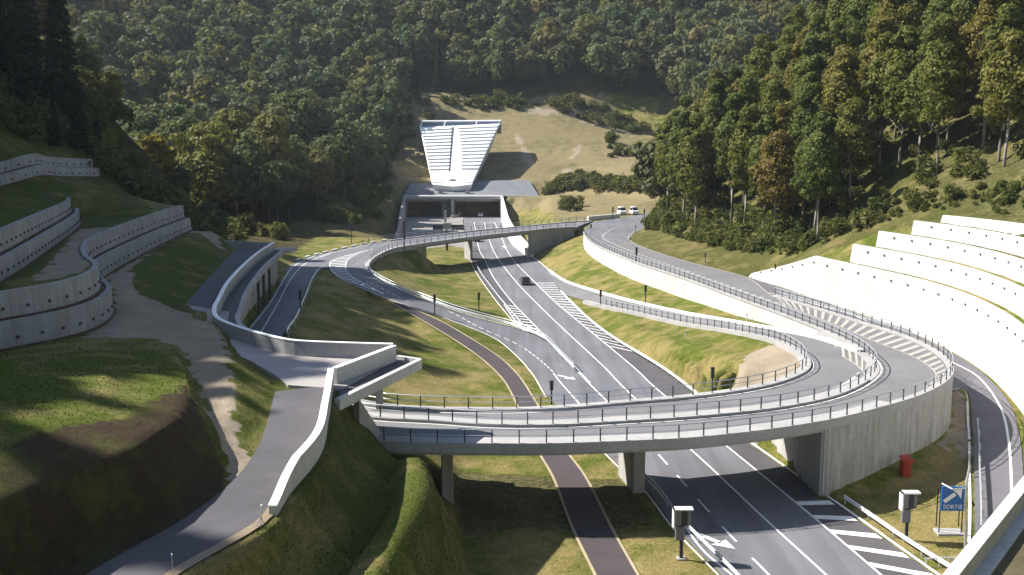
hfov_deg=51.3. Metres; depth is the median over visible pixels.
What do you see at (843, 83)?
broadleaf tree
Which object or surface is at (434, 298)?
lamp post
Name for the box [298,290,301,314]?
lamp post
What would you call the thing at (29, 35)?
conifer tree
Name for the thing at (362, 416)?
wing wall
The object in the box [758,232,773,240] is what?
bush
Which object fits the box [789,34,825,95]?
broadleaf tree
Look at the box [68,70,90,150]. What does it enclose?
conifer tree
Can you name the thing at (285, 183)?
broadleaf tree
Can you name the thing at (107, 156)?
undergrowth
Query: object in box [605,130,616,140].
bush
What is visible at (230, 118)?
broadleaf tree
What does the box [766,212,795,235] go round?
bush
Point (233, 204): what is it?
broadleaf tree
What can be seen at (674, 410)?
bridge railing
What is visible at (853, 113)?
broadleaf tree
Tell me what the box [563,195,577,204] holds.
bush
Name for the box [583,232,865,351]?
retaining wall
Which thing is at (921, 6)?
broadleaf tree
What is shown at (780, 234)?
bush
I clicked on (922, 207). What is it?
bush
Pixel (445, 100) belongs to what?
bush
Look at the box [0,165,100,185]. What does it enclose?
terrace wall
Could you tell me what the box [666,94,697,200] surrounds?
broadleaf tree
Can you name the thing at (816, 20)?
broadleaf tree
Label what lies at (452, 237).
bridge railing
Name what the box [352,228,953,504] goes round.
loop bridge
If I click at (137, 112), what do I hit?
broadleaf tree
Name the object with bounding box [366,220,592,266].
motorway overbridge
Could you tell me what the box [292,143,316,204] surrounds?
broadleaf tree
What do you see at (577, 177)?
bush
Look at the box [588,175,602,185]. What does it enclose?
bush
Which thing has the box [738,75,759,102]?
broadleaf tree
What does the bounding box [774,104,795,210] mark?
broadleaf tree
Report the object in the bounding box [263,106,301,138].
broadleaf tree
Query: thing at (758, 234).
bush
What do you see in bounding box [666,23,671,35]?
conifer tree
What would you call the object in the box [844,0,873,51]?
broadleaf tree
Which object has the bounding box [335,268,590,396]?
slip road
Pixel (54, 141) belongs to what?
conifer tree
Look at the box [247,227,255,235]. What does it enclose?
bush
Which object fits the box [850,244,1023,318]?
retaining wall
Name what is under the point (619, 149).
bush
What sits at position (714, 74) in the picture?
broadleaf tree
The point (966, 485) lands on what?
guardrail
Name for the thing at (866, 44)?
broadleaf tree
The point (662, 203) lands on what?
bush
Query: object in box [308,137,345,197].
broadleaf tree
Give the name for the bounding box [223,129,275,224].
broadleaf tree
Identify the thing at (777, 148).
broadleaf tree
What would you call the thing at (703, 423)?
bridge railing
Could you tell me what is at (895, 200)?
bush
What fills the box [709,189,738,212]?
bush
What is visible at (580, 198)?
bush
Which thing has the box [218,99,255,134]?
broadleaf tree
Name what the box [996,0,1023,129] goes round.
broadleaf tree
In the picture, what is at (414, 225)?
paved apron
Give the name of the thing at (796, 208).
bush
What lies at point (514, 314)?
guardrail
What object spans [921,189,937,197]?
bush
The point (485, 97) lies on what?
bush
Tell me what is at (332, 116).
broadleaf tree
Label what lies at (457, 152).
ventilation building
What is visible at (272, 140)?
broadleaf tree
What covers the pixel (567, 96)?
bush
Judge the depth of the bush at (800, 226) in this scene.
175.10 m
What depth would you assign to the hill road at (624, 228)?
254.69 m
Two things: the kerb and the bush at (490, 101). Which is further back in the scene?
the bush at (490, 101)
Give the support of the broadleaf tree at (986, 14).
on the ground at (82, 495)
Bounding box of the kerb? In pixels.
[549,269,858,351]
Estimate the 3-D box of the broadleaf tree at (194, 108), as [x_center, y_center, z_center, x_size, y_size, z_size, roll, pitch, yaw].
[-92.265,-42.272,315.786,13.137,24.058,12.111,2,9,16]
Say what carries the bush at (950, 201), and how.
on the ground at (82, 495)
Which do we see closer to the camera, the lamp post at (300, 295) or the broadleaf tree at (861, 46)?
the lamp post at (300, 295)
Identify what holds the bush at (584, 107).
on the ground at (82, 495)
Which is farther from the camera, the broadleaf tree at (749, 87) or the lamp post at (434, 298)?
the broadleaf tree at (749, 87)
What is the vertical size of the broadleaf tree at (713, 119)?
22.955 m
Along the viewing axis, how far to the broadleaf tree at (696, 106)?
241.44 m
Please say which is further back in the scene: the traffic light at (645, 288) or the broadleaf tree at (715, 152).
the broadleaf tree at (715, 152)
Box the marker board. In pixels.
[444,211,446,221]
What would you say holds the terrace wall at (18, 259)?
on the ground at (82, 495)
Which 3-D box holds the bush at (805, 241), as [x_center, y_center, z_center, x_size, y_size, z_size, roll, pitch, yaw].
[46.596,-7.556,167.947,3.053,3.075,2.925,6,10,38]
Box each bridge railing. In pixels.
[362,216,591,243]
[362,227,876,423]
[370,299,806,408]
[371,222,574,256]
[372,287,952,442]
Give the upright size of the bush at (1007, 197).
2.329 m
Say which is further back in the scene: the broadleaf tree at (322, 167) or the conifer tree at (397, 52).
the conifer tree at (397, 52)
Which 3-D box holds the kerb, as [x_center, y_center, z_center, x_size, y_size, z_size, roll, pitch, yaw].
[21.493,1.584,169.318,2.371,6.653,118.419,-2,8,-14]
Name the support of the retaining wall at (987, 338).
on the ground at (82, 495)
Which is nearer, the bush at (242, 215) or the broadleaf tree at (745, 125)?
the broadleaf tree at (745, 125)
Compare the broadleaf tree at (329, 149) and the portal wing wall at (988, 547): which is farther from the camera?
the broadleaf tree at (329, 149)
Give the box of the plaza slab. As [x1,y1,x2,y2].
[187,305,383,392]
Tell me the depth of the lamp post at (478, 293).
170.50 m
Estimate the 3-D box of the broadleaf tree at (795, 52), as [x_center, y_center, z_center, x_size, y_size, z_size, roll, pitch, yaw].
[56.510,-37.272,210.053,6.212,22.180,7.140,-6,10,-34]
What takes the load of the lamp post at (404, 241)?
on the ground at (82, 495)
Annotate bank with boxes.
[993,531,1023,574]
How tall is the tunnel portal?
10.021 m
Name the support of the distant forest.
on the ground at (82, 495)
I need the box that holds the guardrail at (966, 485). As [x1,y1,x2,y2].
[964,452,970,547]
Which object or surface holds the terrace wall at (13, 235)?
on the ground at (82, 495)
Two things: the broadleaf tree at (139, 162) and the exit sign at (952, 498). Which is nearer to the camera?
the exit sign at (952, 498)
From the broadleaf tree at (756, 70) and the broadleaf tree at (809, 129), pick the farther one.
the broadleaf tree at (756, 70)
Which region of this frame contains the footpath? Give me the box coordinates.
[389,301,639,574]
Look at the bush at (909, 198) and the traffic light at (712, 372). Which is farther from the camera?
the bush at (909, 198)
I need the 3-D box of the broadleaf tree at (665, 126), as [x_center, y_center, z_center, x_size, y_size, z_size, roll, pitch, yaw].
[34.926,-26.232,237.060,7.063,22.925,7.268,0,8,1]
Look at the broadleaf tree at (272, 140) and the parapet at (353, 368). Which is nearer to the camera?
the parapet at (353, 368)
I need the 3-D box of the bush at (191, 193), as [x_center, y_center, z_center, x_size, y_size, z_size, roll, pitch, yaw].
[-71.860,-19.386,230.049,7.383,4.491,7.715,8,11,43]
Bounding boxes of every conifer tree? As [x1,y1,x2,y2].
[0,0,37,109]
[12,0,50,90]
[19,75,41,141]
[20,0,45,56]
[40,0,89,126]
[46,90,63,147]
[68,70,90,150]
[93,114,102,142]
[395,39,402,78]
[407,39,419,87]
[432,40,445,88]
[458,1,468,35]
[637,19,647,76]
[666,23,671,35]
[670,16,675,34]
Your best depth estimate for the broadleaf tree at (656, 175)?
243.33 m
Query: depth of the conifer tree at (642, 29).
475.49 m
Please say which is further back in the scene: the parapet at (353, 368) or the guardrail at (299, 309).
the guardrail at (299, 309)
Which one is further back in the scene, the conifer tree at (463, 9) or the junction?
the conifer tree at (463, 9)
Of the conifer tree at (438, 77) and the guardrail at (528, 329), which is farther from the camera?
the conifer tree at (438, 77)
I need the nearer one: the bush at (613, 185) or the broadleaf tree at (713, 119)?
the broadleaf tree at (713, 119)
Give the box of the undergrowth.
[0,43,1023,254]
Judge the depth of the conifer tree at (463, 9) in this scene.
500.59 m
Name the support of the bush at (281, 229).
on the ground at (82, 495)
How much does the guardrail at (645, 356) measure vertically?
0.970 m
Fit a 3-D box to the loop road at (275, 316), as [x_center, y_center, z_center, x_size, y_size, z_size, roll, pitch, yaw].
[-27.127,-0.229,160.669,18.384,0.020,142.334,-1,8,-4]
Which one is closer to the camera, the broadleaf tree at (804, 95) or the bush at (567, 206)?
the broadleaf tree at (804, 95)
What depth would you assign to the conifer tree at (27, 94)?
163.14 m
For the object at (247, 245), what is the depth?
162.87 m
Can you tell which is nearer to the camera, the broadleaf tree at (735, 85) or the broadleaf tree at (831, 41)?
the broadleaf tree at (831, 41)
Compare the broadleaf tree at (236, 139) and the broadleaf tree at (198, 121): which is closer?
the broadleaf tree at (236, 139)
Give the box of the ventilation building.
[420,120,500,190]
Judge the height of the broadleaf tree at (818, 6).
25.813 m
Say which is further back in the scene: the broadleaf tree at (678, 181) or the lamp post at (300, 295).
the broadleaf tree at (678, 181)
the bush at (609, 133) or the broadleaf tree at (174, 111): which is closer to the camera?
the broadleaf tree at (174, 111)
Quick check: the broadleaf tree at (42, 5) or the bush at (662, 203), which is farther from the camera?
the bush at (662, 203)
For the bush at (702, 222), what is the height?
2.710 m
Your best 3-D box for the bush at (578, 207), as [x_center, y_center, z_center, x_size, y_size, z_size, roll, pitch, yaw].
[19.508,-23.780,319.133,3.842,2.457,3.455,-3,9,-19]
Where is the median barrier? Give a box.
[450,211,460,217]
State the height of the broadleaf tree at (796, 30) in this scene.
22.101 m
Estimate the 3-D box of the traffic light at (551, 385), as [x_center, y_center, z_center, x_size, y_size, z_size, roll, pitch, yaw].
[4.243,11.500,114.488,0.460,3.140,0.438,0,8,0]
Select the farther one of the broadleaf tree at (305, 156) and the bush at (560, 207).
the bush at (560, 207)
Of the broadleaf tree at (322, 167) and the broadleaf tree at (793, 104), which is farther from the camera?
the broadleaf tree at (322, 167)
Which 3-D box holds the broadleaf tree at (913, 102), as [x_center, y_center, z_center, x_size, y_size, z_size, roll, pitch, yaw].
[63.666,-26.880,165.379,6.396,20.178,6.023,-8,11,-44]
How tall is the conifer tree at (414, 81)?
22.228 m
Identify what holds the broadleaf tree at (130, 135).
on the ground at (82, 495)
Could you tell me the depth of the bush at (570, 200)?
326.41 m
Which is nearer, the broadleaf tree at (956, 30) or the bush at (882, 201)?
the bush at (882, 201)
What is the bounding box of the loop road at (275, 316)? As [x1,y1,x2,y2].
[248,242,382,336]
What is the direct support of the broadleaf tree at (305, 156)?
on the ground at (82, 495)
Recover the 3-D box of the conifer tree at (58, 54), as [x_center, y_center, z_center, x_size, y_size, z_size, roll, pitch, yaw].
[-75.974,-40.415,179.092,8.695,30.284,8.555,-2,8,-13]
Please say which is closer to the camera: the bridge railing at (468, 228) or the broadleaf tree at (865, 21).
the broadleaf tree at (865, 21)
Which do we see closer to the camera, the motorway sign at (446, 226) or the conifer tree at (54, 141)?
the conifer tree at (54, 141)
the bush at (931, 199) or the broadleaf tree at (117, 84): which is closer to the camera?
the bush at (931, 199)
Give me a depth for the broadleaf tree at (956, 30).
164.79 m
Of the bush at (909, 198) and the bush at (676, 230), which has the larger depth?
the bush at (676, 230)
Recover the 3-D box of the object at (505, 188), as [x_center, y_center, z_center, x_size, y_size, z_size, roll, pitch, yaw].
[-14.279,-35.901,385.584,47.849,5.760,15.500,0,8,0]
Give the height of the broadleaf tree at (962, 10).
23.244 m
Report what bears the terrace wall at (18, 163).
on the ground at (82, 495)
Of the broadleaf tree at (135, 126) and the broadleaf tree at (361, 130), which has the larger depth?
the broadleaf tree at (361, 130)
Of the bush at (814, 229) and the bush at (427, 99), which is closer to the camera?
the bush at (814, 229)
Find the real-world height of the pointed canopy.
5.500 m
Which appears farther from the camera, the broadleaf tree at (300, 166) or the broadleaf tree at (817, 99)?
the broadleaf tree at (300, 166)
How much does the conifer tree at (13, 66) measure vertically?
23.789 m
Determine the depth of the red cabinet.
89.48 m
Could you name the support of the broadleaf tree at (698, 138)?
on the ground at (82, 495)
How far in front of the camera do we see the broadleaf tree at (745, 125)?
191.60 m
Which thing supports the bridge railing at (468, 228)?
on the motorway overbridge
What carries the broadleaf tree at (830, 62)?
on the ground at (82, 495)
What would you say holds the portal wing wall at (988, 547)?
on the ground at (82, 495)
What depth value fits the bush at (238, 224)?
226.01 m
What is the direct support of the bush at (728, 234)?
on the ground at (82, 495)
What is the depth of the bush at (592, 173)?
367.63 m
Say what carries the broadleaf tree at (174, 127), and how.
on the ground at (82, 495)
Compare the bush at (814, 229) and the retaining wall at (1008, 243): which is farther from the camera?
the bush at (814, 229)
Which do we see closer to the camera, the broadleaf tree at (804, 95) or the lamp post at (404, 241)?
the broadleaf tree at (804, 95)
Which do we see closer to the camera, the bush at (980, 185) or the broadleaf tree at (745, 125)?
the bush at (980, 185)
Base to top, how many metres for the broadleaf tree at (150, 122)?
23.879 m
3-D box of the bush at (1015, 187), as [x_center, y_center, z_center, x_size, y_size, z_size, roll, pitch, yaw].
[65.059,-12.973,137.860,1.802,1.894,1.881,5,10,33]
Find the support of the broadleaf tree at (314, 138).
on the ground at (82, 495)
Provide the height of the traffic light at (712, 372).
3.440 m
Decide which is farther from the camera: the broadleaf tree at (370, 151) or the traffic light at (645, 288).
the broadleaf tree at (370, 151)
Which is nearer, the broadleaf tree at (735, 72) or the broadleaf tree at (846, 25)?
the broadleaf tree at (846, 25)
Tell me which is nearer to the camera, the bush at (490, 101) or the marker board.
the marker board
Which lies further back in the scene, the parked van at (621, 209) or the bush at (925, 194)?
the parked van at (621, 209)
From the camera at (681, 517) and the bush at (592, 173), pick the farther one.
the bush at (592, 173)
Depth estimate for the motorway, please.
89.69 m
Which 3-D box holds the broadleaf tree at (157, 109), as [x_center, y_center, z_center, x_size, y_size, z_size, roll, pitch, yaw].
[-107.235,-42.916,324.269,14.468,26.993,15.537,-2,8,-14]
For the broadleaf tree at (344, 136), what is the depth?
305.50 m
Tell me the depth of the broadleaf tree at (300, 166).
262.40 m
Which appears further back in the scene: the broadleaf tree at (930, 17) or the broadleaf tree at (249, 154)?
the broadleaf tree at (249, 154)
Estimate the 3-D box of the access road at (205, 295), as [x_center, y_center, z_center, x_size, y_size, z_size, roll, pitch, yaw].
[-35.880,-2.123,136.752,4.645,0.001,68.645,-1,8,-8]
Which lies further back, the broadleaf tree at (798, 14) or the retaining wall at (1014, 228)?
the broadleaf tree at (798, 14)
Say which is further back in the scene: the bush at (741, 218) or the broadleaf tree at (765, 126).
the bush at (741, 218)
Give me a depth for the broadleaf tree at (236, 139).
264.20 m
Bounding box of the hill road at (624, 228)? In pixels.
[586,212,649,249]
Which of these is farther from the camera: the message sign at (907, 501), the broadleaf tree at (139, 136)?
the broadleaf tree at (139, 136)
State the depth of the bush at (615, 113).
448.73 m
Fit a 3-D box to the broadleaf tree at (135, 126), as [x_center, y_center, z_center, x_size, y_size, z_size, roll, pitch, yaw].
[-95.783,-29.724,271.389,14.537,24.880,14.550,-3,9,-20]
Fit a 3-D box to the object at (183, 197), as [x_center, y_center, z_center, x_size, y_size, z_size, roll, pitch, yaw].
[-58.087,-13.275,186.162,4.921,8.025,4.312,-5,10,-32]
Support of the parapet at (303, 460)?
on the access road at (230, 513)
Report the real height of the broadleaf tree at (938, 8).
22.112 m
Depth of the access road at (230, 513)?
50.05 m
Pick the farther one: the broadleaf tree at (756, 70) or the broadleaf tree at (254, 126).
the broadleaf tree at (254, 126)
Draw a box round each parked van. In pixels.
[617,206,626,214]
[629,206,638,214]
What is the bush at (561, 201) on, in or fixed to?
on the ground at (82, 495)
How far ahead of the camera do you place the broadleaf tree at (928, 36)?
167.67 m
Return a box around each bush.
[189,188,196,201]
[227,211,256,231]
[227,216,255,233]
[227,218,247,231]
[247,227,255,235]
[254,222,289,237]
[267,221,288,239]
[423,94,430,101]
[443,95,449,102]
[462,99,473,104]
[480,93,488,101]
[485,98,495,107]
[515,91,526,98]
[557,195,568,204]
[557,204,564,209]
[563,92,576,99]
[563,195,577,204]
[564,195,576,205]
[564,202,572,210]
[571,204,583,210]
[572,175,585,189]
[575,195,584,204]
[580,103,587,110]
[585,171,595,176]
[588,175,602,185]
[602,173,613,179]
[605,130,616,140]
[607,132,620,143]
[610,181,616,189]
[611,110,625,121]
[611,144,622,154]
[617,120,627,128]
[640,217,651,230]
[648,216,659,222]
[656,195,672,211]
[658,206,671,219]
[663,210,675,223]
[665,192,679,206]
[669,228,681,234]
[684,203,698,216]
[699,217,710,226]
[702,230,722,246]
[706,218,723,231]
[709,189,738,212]
[723,229,738,241]
[734,213,748,222]
[736,222,752,236]
[743,232,755,242]
[751,229,766,239]
[754,204,769,213]
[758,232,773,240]
[763,216,793,237]
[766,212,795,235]
[770,232,782,245]
[782,204,801,214]
[792,220,809,233]
[798,230,816,246]
[810,226,823,236]
[847,210,881,227]
[848,207,865,218]
[881,200,892,210]
[887,206,900,214]
[889,197,901,204]
[902,191,924,208]
[918,203,927,211]
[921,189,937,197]
[929,197,936,202]
[939,194,954,202]
[947,199,958,205]
[967,189,978,198]
[974,181,987,189]
[978,191,996,198]
[997,188,1015,204]
[1008,180,1022,192]
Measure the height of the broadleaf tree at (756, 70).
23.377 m
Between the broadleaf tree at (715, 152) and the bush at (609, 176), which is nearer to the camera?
the broadleaf tree at (715, 152)
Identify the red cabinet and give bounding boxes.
[899,454,914,477]
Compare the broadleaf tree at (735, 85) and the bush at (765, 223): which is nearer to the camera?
the bush at (765, 223)
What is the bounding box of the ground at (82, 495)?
[0,1,1023,574]
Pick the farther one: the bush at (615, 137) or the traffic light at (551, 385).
the bush at (615, 137)
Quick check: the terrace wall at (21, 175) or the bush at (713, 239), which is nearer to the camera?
the terrace wall at (21, 175)
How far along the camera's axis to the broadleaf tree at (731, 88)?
228.88 m
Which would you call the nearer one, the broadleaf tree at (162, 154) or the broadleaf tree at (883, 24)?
the broadleaf tree at (883, 24)
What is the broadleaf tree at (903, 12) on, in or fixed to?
on the ground at (82, 495)
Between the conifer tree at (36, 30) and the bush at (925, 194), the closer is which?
the bush at (925, 194)
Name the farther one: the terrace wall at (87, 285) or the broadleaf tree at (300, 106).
the broadleaf tree at (300, 106)
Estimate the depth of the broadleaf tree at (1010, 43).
145.42 m
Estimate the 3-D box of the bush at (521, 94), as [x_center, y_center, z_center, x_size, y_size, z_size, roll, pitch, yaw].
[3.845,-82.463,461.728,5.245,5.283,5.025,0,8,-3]
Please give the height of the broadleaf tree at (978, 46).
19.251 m
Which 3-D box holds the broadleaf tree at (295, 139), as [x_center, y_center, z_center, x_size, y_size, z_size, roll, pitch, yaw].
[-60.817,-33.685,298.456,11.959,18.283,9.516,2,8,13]
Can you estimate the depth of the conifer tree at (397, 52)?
457.51 m
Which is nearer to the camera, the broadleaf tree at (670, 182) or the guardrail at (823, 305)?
the guardrail at (823, 305)
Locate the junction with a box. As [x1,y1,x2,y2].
[284,240,407,293]
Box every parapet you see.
[212,242,392,357]
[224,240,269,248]
[268,368,333,515]
[332,345,396,383]
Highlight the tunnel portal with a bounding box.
[394,195,532,256]
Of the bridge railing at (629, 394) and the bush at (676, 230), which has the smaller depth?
the bridge railing at (629, 394)
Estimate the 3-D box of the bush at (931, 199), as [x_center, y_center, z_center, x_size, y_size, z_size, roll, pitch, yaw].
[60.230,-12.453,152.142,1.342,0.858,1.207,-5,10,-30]
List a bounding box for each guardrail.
[287,268,319,337]
[365,261,574,371]
[476,263,522,323]
[561,290,698,392]
[645,473,740,574]
[778,288,911,336]
[844,495,949,566]
[964,452,970,547]
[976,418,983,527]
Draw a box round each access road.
[86,387,323,574]
[185,248,259,308]
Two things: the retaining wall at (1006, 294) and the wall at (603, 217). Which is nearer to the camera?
the retaining wall at (1006, 294)
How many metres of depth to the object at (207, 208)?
198.19 m
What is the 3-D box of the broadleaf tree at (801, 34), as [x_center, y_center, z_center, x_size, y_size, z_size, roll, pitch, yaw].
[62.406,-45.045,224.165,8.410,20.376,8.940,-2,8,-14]
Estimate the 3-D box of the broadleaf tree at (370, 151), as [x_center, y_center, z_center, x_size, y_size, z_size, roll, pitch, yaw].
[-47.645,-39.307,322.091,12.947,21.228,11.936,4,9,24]
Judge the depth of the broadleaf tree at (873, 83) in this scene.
175.20 m
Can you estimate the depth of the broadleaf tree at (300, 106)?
310.31 m
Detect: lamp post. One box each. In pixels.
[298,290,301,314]
[403,221,405,268]
[433,294,435,315]
[477,292,479,311]
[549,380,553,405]
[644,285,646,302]
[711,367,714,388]
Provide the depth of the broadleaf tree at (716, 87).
221.55 m
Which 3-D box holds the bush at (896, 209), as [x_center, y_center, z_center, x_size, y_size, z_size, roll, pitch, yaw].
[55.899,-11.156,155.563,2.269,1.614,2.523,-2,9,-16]
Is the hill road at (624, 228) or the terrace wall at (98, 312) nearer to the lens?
the terrace wall at (98, 312)
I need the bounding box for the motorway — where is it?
[462,216,940,574]
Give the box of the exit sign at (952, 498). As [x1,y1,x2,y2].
[933,483,968,535]
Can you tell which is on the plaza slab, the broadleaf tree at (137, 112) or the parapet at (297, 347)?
the parapet at (297, 347)
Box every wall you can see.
[0,154,94,173]
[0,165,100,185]
[0,197,72,254]
[0,205,184,320]
[0,208,81,283]
[0,218,192,351]
[354,401,381,436]
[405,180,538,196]
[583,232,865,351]
[587,214,619,219]
[749,256,1023,414]
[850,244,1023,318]
[876,231,1023,283]
[911,220,1023,256]
[941,215,1023,234]
[942,476,1023,574]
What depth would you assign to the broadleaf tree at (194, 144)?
240.71 m
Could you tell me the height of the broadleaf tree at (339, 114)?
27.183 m
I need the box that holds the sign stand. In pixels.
[256,504,264,527]
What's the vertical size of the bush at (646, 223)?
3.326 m
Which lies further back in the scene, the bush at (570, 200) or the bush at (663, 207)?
the bush at (570, 200)
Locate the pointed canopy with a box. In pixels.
[334,355,421,410]
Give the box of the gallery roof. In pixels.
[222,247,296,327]
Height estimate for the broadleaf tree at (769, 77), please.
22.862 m
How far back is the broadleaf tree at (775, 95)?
197.15 m
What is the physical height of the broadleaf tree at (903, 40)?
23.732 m
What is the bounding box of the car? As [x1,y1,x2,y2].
[519,277,530,284]
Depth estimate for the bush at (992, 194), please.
141.95 m
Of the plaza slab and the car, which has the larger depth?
the car
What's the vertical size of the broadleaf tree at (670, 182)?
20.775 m
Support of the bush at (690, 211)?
on the ground at (82, 495)
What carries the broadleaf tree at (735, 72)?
on the ground at (82, 495)
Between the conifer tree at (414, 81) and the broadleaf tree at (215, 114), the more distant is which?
the conifer tree at (414, 81)
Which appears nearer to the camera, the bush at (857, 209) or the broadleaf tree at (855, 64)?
the bush at (857, 209)
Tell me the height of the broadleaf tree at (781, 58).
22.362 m
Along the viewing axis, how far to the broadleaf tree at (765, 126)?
185.03 m
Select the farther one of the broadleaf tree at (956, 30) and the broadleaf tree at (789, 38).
the broadleaf tree at (789, 38)
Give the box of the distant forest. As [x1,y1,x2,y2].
[0,0,811,198]
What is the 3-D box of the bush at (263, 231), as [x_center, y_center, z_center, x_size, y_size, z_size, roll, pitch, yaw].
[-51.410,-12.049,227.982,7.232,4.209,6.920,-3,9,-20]
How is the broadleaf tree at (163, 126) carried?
on the ground at (82, 495)
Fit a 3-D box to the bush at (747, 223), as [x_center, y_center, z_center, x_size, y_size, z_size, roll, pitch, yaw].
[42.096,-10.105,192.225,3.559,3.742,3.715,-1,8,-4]
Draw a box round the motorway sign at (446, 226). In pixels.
[433,223,463,250]
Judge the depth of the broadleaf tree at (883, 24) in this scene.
181.89 m
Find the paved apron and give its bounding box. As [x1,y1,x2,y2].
[400,217,464,247]
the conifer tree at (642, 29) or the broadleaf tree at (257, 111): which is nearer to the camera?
the broadleaf tree at (257, 111)
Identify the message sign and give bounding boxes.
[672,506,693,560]
[899,490,920,541]
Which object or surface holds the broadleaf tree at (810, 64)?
on the ground at (82, 495)
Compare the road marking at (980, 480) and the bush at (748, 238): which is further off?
the bush at (748, 238)
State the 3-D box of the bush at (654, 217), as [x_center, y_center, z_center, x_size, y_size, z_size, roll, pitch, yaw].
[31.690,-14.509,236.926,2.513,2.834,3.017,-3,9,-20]
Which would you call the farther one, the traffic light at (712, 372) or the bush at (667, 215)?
the bush at (667, 215)
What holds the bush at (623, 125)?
on the ground at (82, 495)
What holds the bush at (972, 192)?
on the ground at (82, 495)
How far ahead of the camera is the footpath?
86.22 m
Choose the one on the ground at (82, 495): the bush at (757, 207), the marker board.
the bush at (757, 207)
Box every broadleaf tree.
[31,0,71,44]
[71,34,103,71]
[96,70,123,118]
[121,110,147,128]
[121,122,149,137]
[123,149,152,174]
[128,131,145,141]
[132,133,168,143]
[133,112,165,132]
[134,102,166,119]
[137,133,183,176]
[150,120,173,135]
[156,115,203,193]
[159,102,200,122]
[159,114,197,202]
[167,118,236,198]
[168,165,193,193]
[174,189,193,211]
[182,133,241,205]
[188,104,209,123]
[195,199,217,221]
[209,111,220,122]
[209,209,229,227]
[214,107,250,206]
[216,152,253,217]
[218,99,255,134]
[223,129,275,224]
[224,136,239,210]
[237,111,293,219]
[248,120,288,216]
[253,108,259,118]
[258,159,300,224]
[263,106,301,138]
[274,85,329,145]
[279,147,313,216]
[286,134,306,146]
[291,149,308,211]
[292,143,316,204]
[301,149,335,206]
[304,97,337,138]
[308,134,321,144]
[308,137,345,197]
[310,135,348,201]
[325,118,365,194]
[326,106,345,125]
[345,122,376,185]
[353,121,378,183]
[653,118,675,208]
[654,115,670,195]
[660,127,703,212]
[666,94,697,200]
[673,112,713,228]
[674,130,703,216]
[688,98,702,129]
[698,97,724,202]
[699,69,727,170]
[701,78,728,183]
[711,137,730,201]
[712,92,748,222]
[721,84,735,109]
[725,65,745,88]
[726,79,740,110]
[726,106,761,223]
[727,78,761,201]
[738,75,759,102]
[742,33,776,98]
[746,114,780,227]
[748,38,770,98]
[748,128,803,243]
[750,77,789,119]
[751,86,764,122]
[759,43,797,99]
[759,74,782,106]
[771,33,795,69]
[773,99,801,187]
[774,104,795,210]
[779,3,809,47]
[782,41,804,97]
[786,58,821,101]
[787,82,820,212]
[787,119,847,227]
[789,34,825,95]
[790,23,803,45]
[793,24,810,46]
[796,109,843,242]
[798,12,828,59]
[805,0,830,25]
[811,82,826,116]
[812,31,842,89]
[820,43,859,87]
[820,48,867,181]
[823,48,867,177]
[825,0,860,48]
[829,19,848,45]
[830,96,879,197]
[839,0,867,52]
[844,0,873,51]
[854,28,880,140]
[857,16,900,145]
[859,39,871,121]
[860,1,898,39]
[861,31,897,171]
[867,0,918,125]
[877,24,918,138]
[881,25,920,166]
[899,0,933,47]
[899,47,939,172]
[917,0,963,43]
[917,1,954,130]
[917,14,970,175]
[924,12,960,149]
[940,17,971,150]
[950,0,979,106]
[959,0,1019,147]
[969,27,1023,167]
[972,6,993,70]
[981,2,1023,162]
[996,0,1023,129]
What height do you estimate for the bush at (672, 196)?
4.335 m
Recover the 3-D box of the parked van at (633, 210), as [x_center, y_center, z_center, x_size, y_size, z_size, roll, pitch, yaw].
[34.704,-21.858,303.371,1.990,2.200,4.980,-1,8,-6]
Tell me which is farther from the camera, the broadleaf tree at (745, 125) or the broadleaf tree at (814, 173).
the broadleaf tree at (745, 125)
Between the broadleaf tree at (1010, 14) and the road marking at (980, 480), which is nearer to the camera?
the road marking at (980, 480)
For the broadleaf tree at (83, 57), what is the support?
on the ground at (82, 495)
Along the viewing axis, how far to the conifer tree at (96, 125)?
183.64 m
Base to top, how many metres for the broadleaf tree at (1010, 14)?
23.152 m
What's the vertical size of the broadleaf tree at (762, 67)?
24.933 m
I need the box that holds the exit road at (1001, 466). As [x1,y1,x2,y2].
[748,277,1022,543]
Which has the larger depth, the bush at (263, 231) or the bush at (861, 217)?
the bush at (263, 231)
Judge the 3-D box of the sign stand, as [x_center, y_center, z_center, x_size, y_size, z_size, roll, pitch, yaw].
[-11.369,10.365,48.045,0.600,1.259,0.205,-5,10,-32]
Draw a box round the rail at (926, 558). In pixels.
[925,557,955,566]
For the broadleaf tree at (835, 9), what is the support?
on the ground at (82, 495)
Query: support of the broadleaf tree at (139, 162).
on the ground at (82, 495)
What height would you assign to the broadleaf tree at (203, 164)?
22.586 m
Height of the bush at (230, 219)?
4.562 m
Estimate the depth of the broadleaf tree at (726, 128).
197.92 m
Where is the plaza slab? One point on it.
(294, 372)

